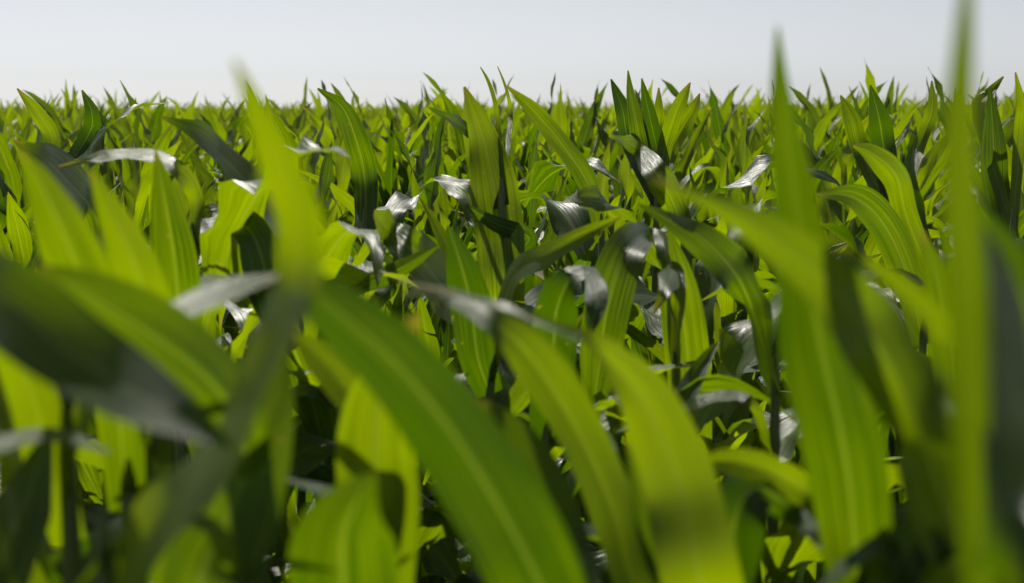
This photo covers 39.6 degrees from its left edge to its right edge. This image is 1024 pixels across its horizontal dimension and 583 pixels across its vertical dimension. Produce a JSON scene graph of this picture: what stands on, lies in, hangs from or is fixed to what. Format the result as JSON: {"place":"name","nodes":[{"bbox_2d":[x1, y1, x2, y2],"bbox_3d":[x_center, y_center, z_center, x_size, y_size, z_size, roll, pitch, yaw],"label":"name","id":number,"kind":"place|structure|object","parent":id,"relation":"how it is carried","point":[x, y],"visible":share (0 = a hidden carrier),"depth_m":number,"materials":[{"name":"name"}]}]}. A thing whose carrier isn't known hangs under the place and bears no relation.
{"place":"outdoors","nodes":[
{"label":"outdoors","id":0,"kind":"place"},
{"bbox_2d":[0,68,1015,547],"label":"corn field","id":1,"kind":"structure","parent":0,"point":[296,122],"depth_m":9.69,"materials":[{"name":"green plant"}]},
{"bbox_2d":[0,0,1023,109],"label":"sky","id":2,"kind":"structure","parent":0,"point":[178,49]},
{"label":"soil","id":3,"kind":"structure","parent":0,"visible":0},
{"bbox_2d":[0,172,32,256],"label":"corn plant","id":4,"kind":"object","parent":3,"relation":"on","point":[5,189],"visible":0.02,"depth_m":3.66,"materials":[{"name":"green plant"}]},
{"bbox_2d":[6,192,32,262],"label":"corn plant","id":5,"kind":"object","parent":3,"relation":"on","point":[19,233],"visible":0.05,"depth_m":3.44,"materials":[{"name":"green plant"}]},
{"bbox_2d":[0,96,50,225],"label":"corn plant","id":6,"kind":"object","parent":3,"relation":"on","point":[8,160],"visible":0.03,"depth_m":5.09,"materials":[{"name":"green plant"}]},
{"bbox_2d":[0,153,124,227],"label":"corn plant","id":7,"kind":"object","parent":3,"relation":"on","point":[22,202],"visible":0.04,"depth_m":4.91,"materials":[{"name":"green plant"}]},
{"bbox_2d":[14,89,117,177],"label":"corn plant","id":8,"kind":"object","parent":3,"relation":"on","point":[65,132],"visible":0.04,"depth_m":6.83,"materials":[{"name":"green plant"}]},
{"bbox_2d":[0,377,170,582],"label":"corn plant","id":9,"kind":"object","parent":3,"relation":"on","point":[47,568],"visible":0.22,"depth_m":1.00,"materials":[{"name":"green plant"}]},
{"bbox_2d":[17,88,169,267],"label":"corn plant","id":10,"kind":"object","parent":3,"relation":"on","point":[90,139],"visible":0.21,"depth_m":3.34,"materials":[{"name":"green plant"}]},
{"bbox_2d":[19,149,173,582],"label":"corn plant","id":11,"kind":"object","parent":3,"relation":"on","point":[65,235],"visible":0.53,"depth_m":0.97,"materials":[{"name":"green plant"}]},
{"bbox_2d":[0,249,234,582],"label":"corn plant","id":12,"kind":"object","parent":3,"relation":"on","point":[54,333],"visible":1,"depth_m":0.61,"materials":[{"name":"green plant"}]},
{"bbox_2d":[32,125,219,227],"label":"corn plant","id":13,"kind":"object","parent":3,"relation":"on","point":[160,144],"visible":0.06,"depth_m":4.79,"materials":[{"name":"green plant"}]},
{"bbox_2d":[100,119,160,210],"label":"corn plant","id":14,"kind":"object","parent":3,"relation":"on","point":[107,168],"visible":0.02,"depth_m":5.54,"materials":[{"name":"green plant"}]},
{"bbox_2d":[38,126,228,324],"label":"corn plant","id":15,"kind":"object","parent":3,"relation":"on","point":[130,200],"visible":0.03,"depth_m":3.30,"materials":[{"name":"green plant"}]},
{"bbox_2d":[114,97,155,185],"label":"corn plant","id":16,"kind":"object","parent":3,"relation":"on","point":[126,174],"visible":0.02,"depth_m":5.45,"materials":[{"name":"green plant"}]},
{"bbox_2d":[104,88,166,160],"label":"corn plant","id":17,"kind":"object","parent":3,"relation":"on","point":[123,125],"visible":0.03,"depth_m":6.61,"materials":[{"name":"green plant"}]},
{"bbox_2d":[0,273,276,582],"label":"corn plant","id":18,"kind":"object","parent":3,"relation":"on","point":[34,402],"visible":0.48,"depth_m":0.87,"materials":[{"name":"green plant"}]},
{"bbox_2d":[15,140,286,575],"bbox_3d":[-0.615,0.752,2.157,0.812,1.956,0.477,-3,8,-25],"label":"corn plant","id":19,"kind":"object","parent":3,"relation":"on","point":[74,182],"visible":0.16,"depth_m":2.07,"materials":[{"name":"green plant"}]},
{"bbox_2d":[123,140,181,225],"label":"corn plant","id":20,"kind":"object","parent":3,"relation":"on","point":[145,189],"visible":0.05,"depth_m":3.87,"materials":[{"name":"green plant"}]},
{"bbox_2d":[113,171,205,268],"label":"corn plant","id":21,"kind":"object","parent":3,"relation":"on","point":[144,225],"visible":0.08,"depth_m":3.79,"materials":[{"name":"green plant"}]},
{"bbox_2d":[38,264,293,582],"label":"corn plant","id":22,"kind":"object","parent":3,"relation":"on","point":[228,534],"visible":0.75,"depth_m":0.79,"materials":[{"name":"green plant"}]},
{"bbox_2d":[120,80,251,183],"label":"corn plant","id":23,"kind":"object","parent":3,"relation":"on","point":[239,122],"visible":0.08,"depth_m":5.86,"materials":[{"name":"green plant"}]},
{"bbox_2d":[76,150,335,477],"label":"corn plant","id":24,"kind":"object","parent":3,"relation":"on","point":[172,244],"visible":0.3,"depth_m":1.55,"materials":[{"name":"green plant"}]},
{"bbox_2d":[93,59,323,582],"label":"corn plant","id":25,"kind":"object","parent":3,"relation":"on","point":[168,508],"visible":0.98,"depth_m":0.62,"materials":[{"name":"green plant"}]},
{"bbox_2d":[177,128,252,204],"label":"corn plant","id":26,"kind":"object","parent":3,"relation":"on","point":[202,177],"visible":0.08,"depth_m":5.35,"materials":[{"name":"green plant"}]},
{"bbox_2d":[48,133,436,582],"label":"corn plant","id":27,"kind":"object","parent":3,"relation":"on","point":[216,243],"visible":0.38,"depth_m":1.89,"materials":[{"name":"green plant"}]},
{"bbox_2d":[79,211,459,582],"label":"corn plant","id":28,"kind":"object","parent":3,"relation":"on","point":[257,241],"visible":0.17,"depth_m":1.91,"materials":[{"name":"green plant"}]},
{"bbox_2d":[160,116,382,517],"bbox_3d":[-0.372,0.720,2.275,0.422,1.990,0.764,0,7,0],"label":"corn plant","id":29,"kind":"object","parent":3,"relation":"on","point":[339,237],"visible":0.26,"depth_m":2.05,"materials":[{"name":"green plant"}]},
{"bbox_2d":[97,226,457,487],"bbox_3d":[-0.312,0.737,2.978,1.214,1.777,0.356,-3,8,-21],"label":"corn plant","id":30,"kind":"object","parent":3,"relation":"on","point":[394,303],"visible":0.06,"depth_m":2.98,"materials":[{"name":"green plant"}]},
{"bbox_2d":[207,103,353,216],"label":"corn plant","id":31,"kind":"object","parent":3,"relation":"on","point":[314,158],"visible":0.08,"depth_m":5.54,"materials":[{"name":"green plant"}]},
{"bbox_2d":[200,245,438,569],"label":"corn plant","id":32,"kind":"object","parent":3,"relation":"on","point":[319,418],"visible":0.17,"depth_m":1.99,"materials":[{"name":"green plant"}]},
{"bbox_2d":[263,142,391,554],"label":"corn plant","id":33,"kind":"object","parent":3,"relation":"on","point":[325,178],"visible":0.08,"depth_m":3.74,"materials":[{"name":"green plant"}]},
{"bbox_2d":[311,139,360,245],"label":"corn plant","id":34,"kind":"object","parent":3,"relation":"on","point":[343,169],"visible":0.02,"depth_m":4.85,"materials":[{"name":"green plant"}]},
{"bbox_2d":[321,79,375,201],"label":"corn plant","id":35,"kind":"object","parent":3,"relation":"on","point":[338,138],"visible":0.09,"depth_m":6.63,"materials":[{"name":"green plant"}]},
{"bbox_2d":[286,310,419,582],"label":"corn plant","id":36,"kind":"object","parent":3,"relation":"on","point":[358,522],"visible":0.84,"depth_m":0.92,"materials":[{"name":"green plant"}]},
{"bbox_2d":[302,106,417,215],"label":"corn plant","id":37,"kind":"object","parent":3,"relation":"on","point":[327,139],"visible":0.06,"depth_m":5.69,"materials":[{"name":"green plant"}]},
{"bbox_2d":[317,88,427,470],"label":"corn plant","id":38,"kind":"object","parent":3,"relation":"on","point":[360,153],"visible":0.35,"depth_m":2.87,"materials":[{"name":"green plant"}]},
{"bbox_2d":[345,79,416,309],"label":"corn plant","id":39,"kind":"object","parent":3,"relation":"on","point":[390,175],"visible":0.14,"depth_m":5.11,"materials":[{"name":"green plant"}]},
{"bbox_2d":[327,100,440,192],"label":"corn plant","id":40,"kind":"object","parent":3,"relation":"on","point":[418,142],"visible":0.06,"depth_m":5.97,"materials":[{"name":"green plant"}]},
{"bbox_2d":[323,225,474,481],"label":"corn plant","id":41,"kind":"object","parent":3,"relation":"on","point":[465,239],"visible":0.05,"depth_m":3.41,"materials":[{"name":"green plant"}]},
{"bbox_2d":[348,126,476,312],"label":"corn plant","id":42,"kind":"object","parent":3,"relation":"on","point":[442,218],"visible":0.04,"depth_m":4.33,"materials":[{"name":"green plant"}]},
{"bbox_2d":[331,83,505,207],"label":"corn plant","id":43,"kind":"object","parent":3,"relation":"on","point":[452,171],"visible":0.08,"depth_m":5.13,"materials":[{"name":"green plant"}]},
{"bbox_2d":[374,87,463,303],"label":"corn plant","id":44,"kind":"object","parent":3,"relation":"on","point":[403,175],"visible":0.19,"depth_m":5.16,"materials":[{"name":"green plant"}]},
{"bbox_2d":[305,109,540,308],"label":"corn plant","id":45,"kind":"object","parent":3,"relation":"on","point":[431,169],"visible":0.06,"depth_m":4.10,"materials":[{"name":"green plant"}]},
{"bbox_2d":[384,252,464,582],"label":"corn plant","id":46,"kind":"object","parent":3,"relation":"on","point":[443,346],"visible":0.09,"depth_m":3.10,"materials":[{"name":"green plant"}]},
{"bbox_2d":[267,209,584,582],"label":"corn plant","id":47,"kind":"object","parent":3,"relation":"on","point":[399,241],"visible":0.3,"depth_m":2.08,"materials":[{"name":"green plant"}]},
{"bbox_2d":[267,311,585,582],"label":"corn plant","id":48,"kind":"object","parent":3,"relation":"on","point":[435,527],"visible":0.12,"depth_m":1.83,"materials":[{"name":"green plant"}]},
{"bbox_2d":[388,127,475,304],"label":"corn plant","id":49,"kind":"object","parent":3,"relation":"on","point":[421,219],"visible":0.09,"depth_m":4.10,"materials":[{"name":"green plant"}]},
{"bbox_2d":[404,122,467,232],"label":"corn plant","id":50,"kind":"object","parent":3,"relation":"on","point":[450,159],"visible":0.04,"depth_m":5.44,"materials":[{"name":"green plant"}]},
{"bbox_2d":[277,268,599,582],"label":"corn plant","id":51,"kind":"object","parent":3,"relation":"on","point":[497,478],"visible":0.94,"depth_m":0.71,"materials":[{"name":"green plant"}]},
{"bbox_2d":[371,73,524,190],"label":"corn plant","id":52,"kind":"object","parent":3,"relation":"on","point":[451,107],"visible":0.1,"depth_m":5.71,"materials":[{"name":"green plant"}]},
{"bbox_2d":[432,124,466,227],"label":"corn plant","id":53,"kind":"object","parent":3,"relation":"on","point":[444,203],"visible":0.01,"depth_m":5.45,"materials":[{"name":"green plant"}]},
{"bbox_2d":[426,130,567,294],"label":"corn plant","id":54,"kind":"object","parent":3,"relation":"on","point":[533,281],"visible":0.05,"depth_m":3.61,"materials":[{"name":"green plant"}]},
{"bbox_2d":[287,215,721,582],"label":"corn plant","id":55,"kind":"object","parent":3,"relation":"on","point":[479,351],"visible":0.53,"depth_m":1.85,"materials":[{"name":"green plant"}]},
{"bbox_2d":[420,199,600,582],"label":"corn plant","id":56,"kind":"object","parent":3,"relation":"on","point":[439,230],"visible":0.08,"depth_m":2.61,"materials":[{"name":"green plant"}]},
{"bbox_2d":[492,79,537,182],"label":"corn plant","id":57,"kind":"object","parent":3,"relation":"on","point":[531,135],"visible":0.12,"depth_m":6.94,"materials":[{"name":"green plant"}]},
{"bbox_2d":[418,66,619,371],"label":"corn plant","id":58,"kind":"object","parent":3,"relation":"on","point":[544,176],"visible":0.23,"depth_m":3.38,"materials":[{"name":"green plant"}]},
{"bbox_2d":[428,86,656,561],"bbox_3d":[-0.052,0.665,2.515,0.890,2.037,0.299,-3,8,-24],"label":"corn plant","id":59,"kind":"object","parent":3,"relation":"on","point":[506,237],"visible":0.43,"depth_m":2.39,"materials":[{"name":"green plant"}]},
{"bbox_2d":[317,265,794,582],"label":"corn plant","id":60,"kind":"object","parent":3,"relation":"on","point":[555,301],"visible":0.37,"depth_m":1.70,"materials":[{"name":"green plant"}]},
{"bbox_2d":[503,83,610,175],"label":"corn plant","id":61,"kind":"object","parent":3,"relation":"on","point":[587,129],"visible":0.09,"depth_m":6.51,"materials":[{"name":"green plant"}]},
{"bbox_2d":[550,83,574,268],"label":"corn plant","id":62,"kind":"object","parent":3,"relation":"on","point":[561,118],"visible":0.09,"depth_m":5.12,"materials":[{"name":"green plant"}]},
{"bbox_2d":[396,279,742,582],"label":"corn plant","id":63,"kind":"object","parent":3,"relation":"on","point":[661,515],"visible":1,"depth_m":0.87,"materials":[{"name":"green plant"}]},
{"bbox_2d":[535,137,644,269],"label":"corn plant","id":64,"kind":"object","parent":3,"relation":"on","point":[569,191],"visible":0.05,"depth_m":4.03,"materials":[{"name":"green plant"}]},
{"bbox_2d":[537,140,651,372],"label":"corn plant","id":65,"kind":"object","parent":3,"relation":"on","point":[602,179],"visible":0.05,"depth_m":3.79,"materials":[{"name":"green plant"}]},
{"bbox_2d":[595,116,644,221],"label":"corn plant","id":66,"kind":"object","parent":3,"relation":"on","point":[635,200],"visible":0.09,"depth_m":5.42,"materials":[{"name":"green plant"}]},
{"bbox_2d":[533,154,716,286],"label":"corn plant","id":67,"kind":"object","parent":3,"relation":"on","point":[626,179],"visible":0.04,"depth_m":4.12,"materials":[{"name":"green plant"}]},
{"bbox_2d":[555,231,716,472],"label":"corn plant","id":68,"kind":"object","parent":3,"relation":"on","point":[694,342],"visible":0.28,"depth_m":2.00,"materials":[{"name":"green plant"}]},
{"bbox_2d":[507,86,803,551],"bbox_3d":[0.175,0.643,2.686,0.412,2.038,0.784,-3,8,-21],"label":"corn plant","id":69,"kind":"object","parent":3,"relation":"on","point":[564,218],"visible":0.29,"depth_m":2.51,"materials":[{"name":"green plant"}]},
{"bbox_2d":[582,140,731,514],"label":"corn plant","id":70,"kind":"object","parent":3,"relation":"on","point":[702,215],"visible":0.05,"depth_m":4.68,"materials":[{"name":"green plant"}]},
{"bbox_2d":[609,80,712,195],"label":"corn plant","id":71,"kind":"object","parent":3,"relation":"on","point":[680,170],"visible":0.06,"depth_m":6.11,"materials":[{"name":"green plant"}]},
{"bbox_2d":[446,202,903,582],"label":"corn plant","id":72,"kind":"object","parent":3,"relation":"on","point":[655,348],"visible":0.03,"depth_m":2.40,"materials":[{"name":"green plant"}]},
{"bbox_2d":[634,89,719,205],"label":"corn plant","id":73,"kind":"object","parent":3,"relation":"on","point":[699,174],"visible":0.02,"depth_m":5.61,"materials":[{"name":"green plant"}]},
{"bbox_2d":[559,134,798,450],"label":"corn plant","id":74,"kind":"object","parent":3,"relation":"on","point":[651,163],"visible":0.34,"depth_m":2.46,"materials":[{"name":"green plant"}]},
{"bbox_2d":[520,70,840,353],"bbox_3d":[0.282,0.550,3.228,0.932,2.084,0.474,7,10,44],"label":"corn plant","id":75,"kind":"object","parent":3,"relation":"on","point":[650,126],"visible":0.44,"depth_m":3.15,"materials":[{"name":"green plant"}]},
{"bbox_2d":[453,221,922,582],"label":"corn plant","id":76,"kind":"object","parent":3,"relation":"on","point":[621,257],"visible":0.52,"depth_m":1.91,"materials":[{"name":"green plant"}]},
{"bbox_2d":[517,254,880,508],"bbox_3d":[0.370,0.691,2.890,1.151,1.890,0.390,-2,8,-12],"label":"corn plant","id":77,"kind":"object","parent":3,"relation":"on","point":[736,411],"visible":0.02,"depth_m":2.80,"materials":[{"name":"green plant"}]},
{"bbox_2d":[614,441,807,582],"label":"corn plant","id":78,"kind":"object","parent":3,"relation":"on","point":[798,576],"visible":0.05,"depth_m":1.97,"materials":[{"name":"green plant"}]},
{"bbox_2d":[660,78,769,195],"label":"corn plant","id":79,"kind":"object","parent":3,"relation":"on","point":[672,89],"visible":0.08,"depth_m":6.52,"materials":[{"name":"green plant"}]},
{"bbox_2d":[680,108,761,270],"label":"corn plant","id":80,"kind":"object","parent":3,"relation":"on","point":[742,153],"visible":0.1,"depth_m":4.80,"materials":[{"name":"green plant"}]},
{"bbox_2d":[696,82,770,180],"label":"corn plant","id":81,"kind":"object","parent":3,"relation":"on","point":[718,127],"visible":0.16,"depth_m":6.61,"materials":[{"name":"green plant"}]},
{"bbox_2d":[711,220,765,535],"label":"corn plant","id":82,"kind":"object","parent":3,"relation":"on","point":[725,300],"visible":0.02,"depth_m":3.59,"materials":[{"name":"green plant"}]},
{"bbox_2d":[584,339,901,582],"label":"corn plant","id":83,"kind":"object","parent":3,"relation":"on","point":[699,366],"visible":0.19,"depth_m":1.71,"materials":[{"name":"green plant"}]},
{"bbox_2d":[721,186,768,433],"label":"corn plant","id":84,"kind":"object","parent":3,"relation":"on","point":[738,314],"visible":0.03,"depth_m":3.55,"materials":[{"name":"green plant"}]},
{"bbox_2d":[713,283,789,528],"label":"corn plant","id":85,"kind":"object","parent":3,"relation":"on","point":[784,403],"visible":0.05,"depth_m":3.18,"materials":[{"name":"green plant"}]},
{"bbox_2d":[585,230,949,541],"bbox_3d":[0.368,0.907,1.168,0.822,1.901,0.373,0,7,0],"label":"corn plant","id":86,"kind":"object","parent":3,"relation":"on","point":[934,275],"visible":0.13,"depth_m":1.19,"materials":[{"name":"green plant"}]},
{"bbox_2d":[638,203,900,582],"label":"corn plant","id":87,"kind":"object","parent":3,"relation":"on","point":[723,259],"visible":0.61,"depth_m":1.67,"materials":[{"name":"green plant"}]},
{"bbox_2d":[690,98,854,209],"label":"corn plant","id":88,"kind":"object","parent":3,"relation":"on","point":[820,130],"visible":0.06,"depth_m":5.64,"materials":[{"name":"green plant"}]},
{"bbox_2d":[647,146,901,390],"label":"corn plant","id":89,"kind":"object","parent":3,"relation":"on","point":[823,163],"visible":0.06,"depth_m":3.77,"materials":[{"name":"green plant"}]},
{"bbox_2d":[713,152,844,531],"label":"corn plant","id":90,"kind":"object","parent":3,"relation":"on","point":[760,193],"visible":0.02,"depth_m":3.81,"materials":[{"name":"green plant"}]},
{"bbox_2d":[652,27,961,582],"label":"corn plant","id":91,"kind":"object","parent":3,"relation":"on","point":[853,362],"visible":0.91,"depth_m":0.75,"materials":[{"name":"green plant"}]},
{"bbox_2d":[790,87,834,173],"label":"corn plant","id":92,"kind":"object","parent":3,"relation":"on","point":[814,116],"visible":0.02,"depth_m":6.13,"materials":[{"name":"green plant"}]},
{"bbox_2d":[702,184,929,525],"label":"corn plant","id":93,"kind":"object","parent":3,"relation":"on","point":[876,213],"visible":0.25,"depth_m":2.10,"materials":[{"name":"green plant"}]},
{"bbox_2d":[707,81,937,372],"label":"corn plant","id":94,"kind":"object","parent":3,"relation":"on","point":[881,130],"visible":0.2,"depth_m":2.95,"materials":[{"name":"green plant"}]},
{"bbox_2d":[755,253,898,473],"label":"corn plant","id":95,"kind":"object","parent":3,"relation":"on","point":[801,463],"visible":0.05,"depth_m":2.56,"materials":[{"name":"green plant"}]},
{"bbox_2d":[736,101,921,260],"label":"corn plant","id":96,"kind":"object","parent":3,"relation":"on","point":[902,124],"visible":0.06,"depth_m":4.10,"materials":[{"name":"green plant"}]},
{"bbox_2d":[803,414,882,582],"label":"corn plant","id":97,"kind":"object","parent":3,"relation":"on","point":[814,572],"visible":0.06,"depth_m":2.02,"materials":[{"name":"green plant"}]},
{"bbox_2d":[762,115,942,289],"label":"corn plant","id":98,"kind":"object","parent":3,"relation":"on","point":[846,155],"visible":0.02,"depth_m":4.60,"materials":[{"name":"green plant"}]},
{"bbox_2d":[796,112,941,237],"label":"corn plant","id":99,"kind":"object","parent":3,"relation":"on","point":[932,221],"visible":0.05,"depth_m":4.33,"materials":[{"name":"green plant"}]},
{"bbox_2d":[804,137,942,260],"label":"corn plant","id":100,"kind":"object","parent":3,"relation":"on","point":[831,212],"visible":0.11,"depth_m":4.00,"materials":[{"name":"green plant"}]},
{"bbox_2d":[821,533,933,582],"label":"corn plant","id":101,"kind":"object","parent":3,"relation":"on","point":[866,550],"visible":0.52,"depth_m":0.77,"materials":[{"name":"green plant"}]},
{"bbox_2d":[849,59,943,163],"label":"corn plant","id":102,"kind":"object","parent":3,"relation":"on","point":[869,79],"visible":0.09,"depth_m":6.56,"materials":[{"name":"green plant"}]},
{"bbox_2d":[853,136,944,412],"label":"corn plant","id":103,"kind":"object","parent":3,"relation":"on","point":[895,175],"visible":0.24,"depth_m":2.41,"materials":[{"name":"green plant"}]},
{"bbox_2d":[868,157,980,260],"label":"corn plant","id":104,"kind":"object","parent":3,"relation":"on","point":[928,181],"visible":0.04,"depth_m":4.83,"materials":[{"name":"green plant"}]},
{"bbox_2d":[840,0,1023,582],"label":"corn plant","id":105,"kind":"object","parent":3,"relation":"on","point":[978,330],"visible":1,"depth_m":0.47,"materials":[{"name":"green plant"}]},
{"bbox_2d":[912,68,980,200],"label":"corn plant","id":106,"kind":"object","parent":3,"relation":"on","point":[940,92],"visible":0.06,"depth_m":5.95,"materials":[{"name":"green plant"}]},
{"bbox_2d":[889,92,1023,182],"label":"corn plant","id":107,"kind":"object","parent":3,"relation":"on","point":[1008,129],"visible":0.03,"depth_m":5.66,"materials":[{"name":"green plant"}]},
{"bbox_2d":[974,72,1023,247],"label":"corn plant","id":108,"kind":"object","parent":3,"relation":"on","point":[1002,196],"visible":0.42,"depth_m":2.69,"materials":[{"name":"green plant"}]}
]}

